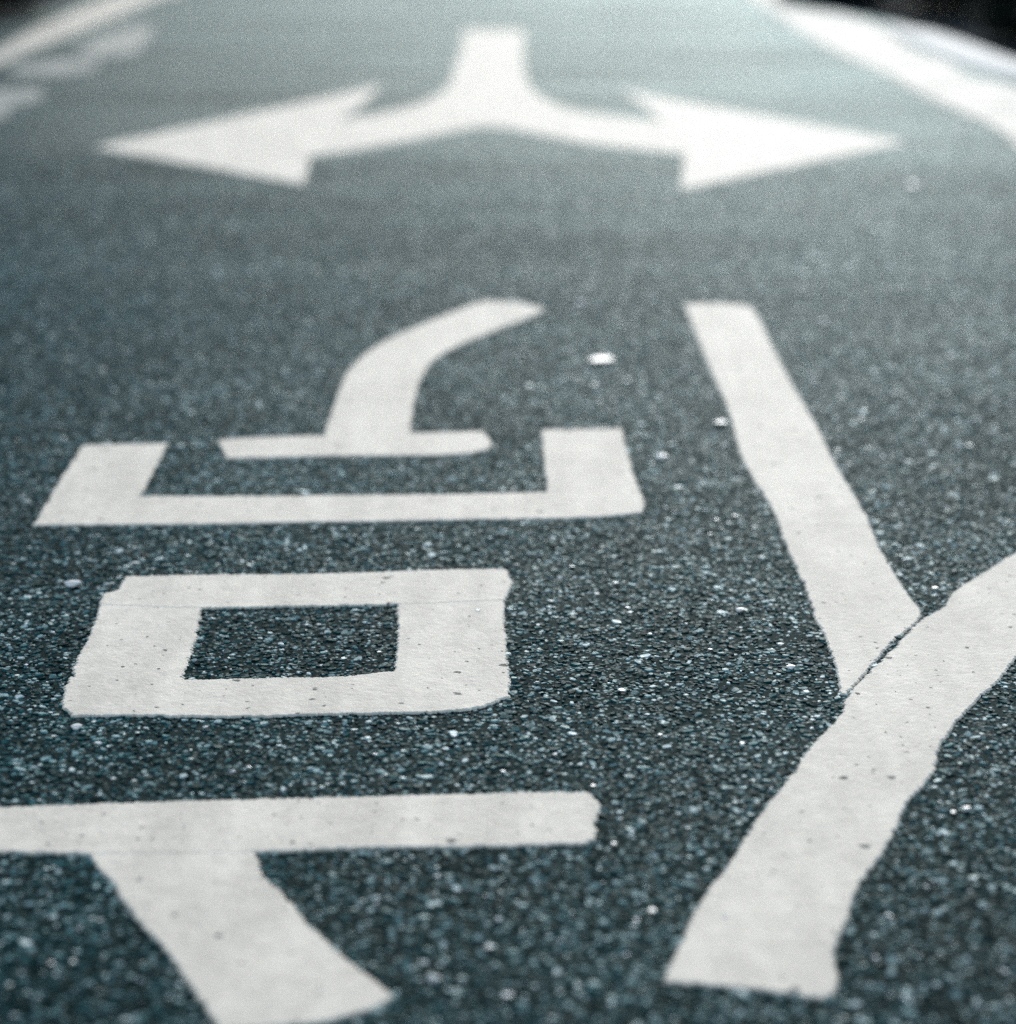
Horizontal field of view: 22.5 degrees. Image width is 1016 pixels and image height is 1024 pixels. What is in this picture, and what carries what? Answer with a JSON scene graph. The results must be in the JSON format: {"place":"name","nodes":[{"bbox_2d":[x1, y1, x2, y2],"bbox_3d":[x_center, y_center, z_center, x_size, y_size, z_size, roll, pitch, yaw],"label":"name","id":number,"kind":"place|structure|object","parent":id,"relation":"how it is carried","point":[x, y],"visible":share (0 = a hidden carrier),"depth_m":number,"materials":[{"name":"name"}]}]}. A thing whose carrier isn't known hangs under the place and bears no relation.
{"place":"outdoors","nodes":[
{"label":"outdoors","id":0,"kind":"place"},
{"bbox_2d":[0,0,1015,1023],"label":"road","id":1,"kind":"structure","parent":0,"point":[201,60],"depth_m":4.85,"materials":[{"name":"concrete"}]},
{"bbox_2d":[0,88,44,118],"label":"worn marking","id":2,"kind":"object","parent":1,"relation":"on","point":[10,98],"visible":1,"depth_m":9.05,"materials":[{"name":"paint"}]},
{"bbox_2d":[64,580,81,586],"bbox_3d":[-0.648,0.106,3.806,0.024,0.006,0.021,-11,20,-33],"label":"pebble","id":3,"kind":"object","parent":1,"relation":"on","point":[72,583],"visible":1,"depth_m":3.80,"materials":[{"name":"white stone"}]},
{"bbox_2d":[0,0,151,62],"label":"edge line","id":4,"kind":"object","parent":1,"relation":"on","point":[89,16],"visible":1,"depth_m":11.40,"materials":[{"name":"paint"}]},
{"bbox_2d":[71,723,81,729],"bbox_3d":[-0.550,0.273,3.254,0.014,0.004,0.015,9,19,29],"label":"pebble","id":5,"kind":"object","parent":1,"relation":"on","point":[76,726],"visible":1,"depth_m":3.25,"materials":[{"name":"white stone"}]},
{"bbox_2d":[7,24,158,75],"bbox_3d":[-1.661,-1.908,10.534,0.347,0.006,1.861,2,17,7],"label":"worn marking","id":6,"kind":"object","parent":1,"relation":"on","point":[133,39],"visible":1,"depth_m":10.37,"materials":[{"name":"paint"}]},
{"bbox_2d":[61,569,513,718],"bbox_3d":[-0.295,0.177,3.585,0.607,0.005,0.619,0,17,0],"label":"painted stroke","id":7,"kind":"object","parent":1,"relation":"on","point":[134,656],"visible":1,"depth_m":3.53,"materials":[{"name":"paint"}]},
{"bbox_2d":[0,791,602,1023],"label":"painted stroke","id":8,"kind":"object","parent":1,"relation":"on","point":[217,915],"visible":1,"depth_m":2.89,"materials":[{"name":"paint"}]},
{"bbox_2d":[32,428,644,526],"bbox_3d":[-0.269,-0.064,4.386,0.992,0.005,0.607,0,17,0],"label":"painted stroke","id":9,"kind":"object","parent":1,"relation":"on","point":[589,474],"visible":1,"depth_m":4.23,"materials":[{"name":"paint"}]},
{"bbox_2d":[218,301,544,459],"bbox_3d":[-0.222,-0.281,5.109,0.493,0.005,1.366,2,17,5],"label":"painted stroke","id":10,"kind":"object","parent":1,"relation":"on","point":[372,413],"visible":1,"depth_m":4.84,"materials":[{"name":"paint"}]},
{"bbox_2d":[427,975,440,982],"bbox_3d":[-0.075,0.472,2.590,0.012,0.004,0.011,-5,17,-15],"label":"pebble","id":11,"kind":"object","parent":1,"relation":"on","point":[433,978],"visible":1,"depth_m":2.59,"materials":[{"name":"grey stone"}]},
{"bbox_2d":[93,30,909,190],"bbox_3d":[0.340,-1.461,9.043,2.395,0.005,4.098,5,17,17],"label":"turn arrow","id":12,"kind":"object","parent":1,"relation":"on","point":[488,86],"visible":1,"depth_m":8.28,"materials":[{"name":"paint"}]},
{"bbox_2d":[501,992,513,996],"bbox_3d":[-0.001,0.482,2.556,0.013,0.004,0.010,-3,17,-9],"label":"pebble","id":13,"kind":"object","parent":1,"relation":"on","point":[506,994],"visible":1,"depth_m":2.55,"materials":[{"name":"grey stone"}]},
{"bbox_2d":[0,136,1015,1023],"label":"asphalt chippings","id":14,"kind":"object","parent":1,"relation":"on","point":[906,1012],"visible":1,"depth_m":4.08,"materials":[{"name":"grey asphalt"}]},
{"bbox_2d":[575,300,584,304],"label":"pebble","id":15,"kind":"object","parent":1,"relation":"on","point":[580,302],"visible":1,"depth_m":5.71,"materials":[{"name":"grey stone"}]},
{"bbox_2d":[588,355,614,361],"bbox_3d":[0.185,-0.310,5.194,0.057,0.010,0.064,-5,17,-16],"label":"pebble","id":16,"kind":"object","parent":1,"relation":"on","point":[604,358],"visible":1,"depth_m":5.17,"materials":[{"name":"white stone"}]},
{"bbox_2d":[655,454,667,459],"bbox_3d":[0.268,-0.097,4.483,0.020,0.006,0.019,-8,18,-24],"label":"pebble","id":17,"kind":"object","parent":1,"relation":"on","point":[660,456],"visible":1,"depth_m":4.48,"materials":[{"name":"white stone"}]},
{"bbox_2d":[714,420,727,424],"bbox_3d":[0.392,-0.164,4.713,0.026,0.010,0.026,1,17,2],"label":"pebble","id":18,"kind":"object","parent":1,"relation":"on","point":[721,422],"visible":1,"depth_m":4.70,"materials":[{"name":"white stone"}]},
{"bbox_2d":[736,608,744,611],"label":"pebble","id":19,"kind":"object","parent":1,"relation":"on","point":[740,609],"visible":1,"depth_m":3.69,"materials":[{"name":"white stone"}]},
{"bbox_2d":[786,665,794,669],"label":"pebble","id":20,"kind":"object","parent":1,"relation":"on","point":[791,667],"visible":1,"depth_m":3.46,"materials":[{"name":"white stone"}]},
{"bbox_2d":[683,303,921,694],"bbox_3d":[0.491,-0.112,4.549,0.172,0.005,2.464,0,17,-1],"label":"painted stroke","id":21,"kind":"object","parent":1,"relation":"on","point":[866,609],"visible":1,"depth_m":4.25,"materials":[{"name":"paint"}]},
{"bbox_2d":[661,552,1015,1000],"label":"painted stroke","id":22,"kind":"object","parent":1,"relation":"on","point":[783,889],"visible":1,"depth_m":3.00,"materials":[{"name":"paint"}]},
{"bbox_2d":[756,0,1015,145],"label":"edge line","id":23,"kind":"object","parent":1,"relation":"on","point":[989,103],"visible":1,"depth_m":9.94,"materials":[{"name":"paint"}]},
{"bbox_2d":[907,183,919,186],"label":"pebble","id":24,"kind":"object","parent":1,"relation":"on","point":[913,185],"visible":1,"depth_m":7.23,"materials":[{"name":"grey stone"}]},
{"bbox_2d":[958,806,970,810],"bbox_3d":[0.532,0.347,3.006,0.023,0.004,0.011,6,18,18],"label":"pebble","id":25,"kind":"object","parent":1,"relation":"on","point":[966,808],"visible":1,"depth_m":3.00,"materials":[{"name":"white stone"}]},
{"bbox_2d":[0,0,1015,59],"bbox_3d":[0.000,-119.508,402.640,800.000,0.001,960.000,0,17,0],"label":"ground","id":26,"kind":"structure","parent":0,"point":[953,24],"depth_m":12.07,"materials":[{"name":"soil"}]},
{"bbox_2d":[0,0,58,12],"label":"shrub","id":27,"kind":"object","parent":26,"relation":"on","point":[4,4],"visible":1,"depth_m":11.83,"materials":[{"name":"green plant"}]},
{"bbox_2d":[800,0,878,4],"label":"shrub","id":28,"kind":"object","parent":26,"relation":"on","point":[855,1],"visible":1,"depth_m":12.59,"materials":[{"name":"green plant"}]},
{"bbox_2d":[884,25,1015,79],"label":"kerb","id":29,"kind":"structure","parent":26,"relation":"on","point":[961,52],"depth_m":10.31,"materials":[{"name":"concrete"}]},
{"bbox_2d":[905,0,990,15],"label":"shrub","id":30,"kind":"object","parent":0,"point":[936,4],"visible":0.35,"depth_m":12.10,"materials":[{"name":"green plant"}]},
{"bbox_2d":[955,0,1015,39],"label":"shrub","id":31,"kind":"object","parent":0,"point":[998,12],"visible":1,"depth_m":10.99,"materials":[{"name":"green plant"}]}
]}

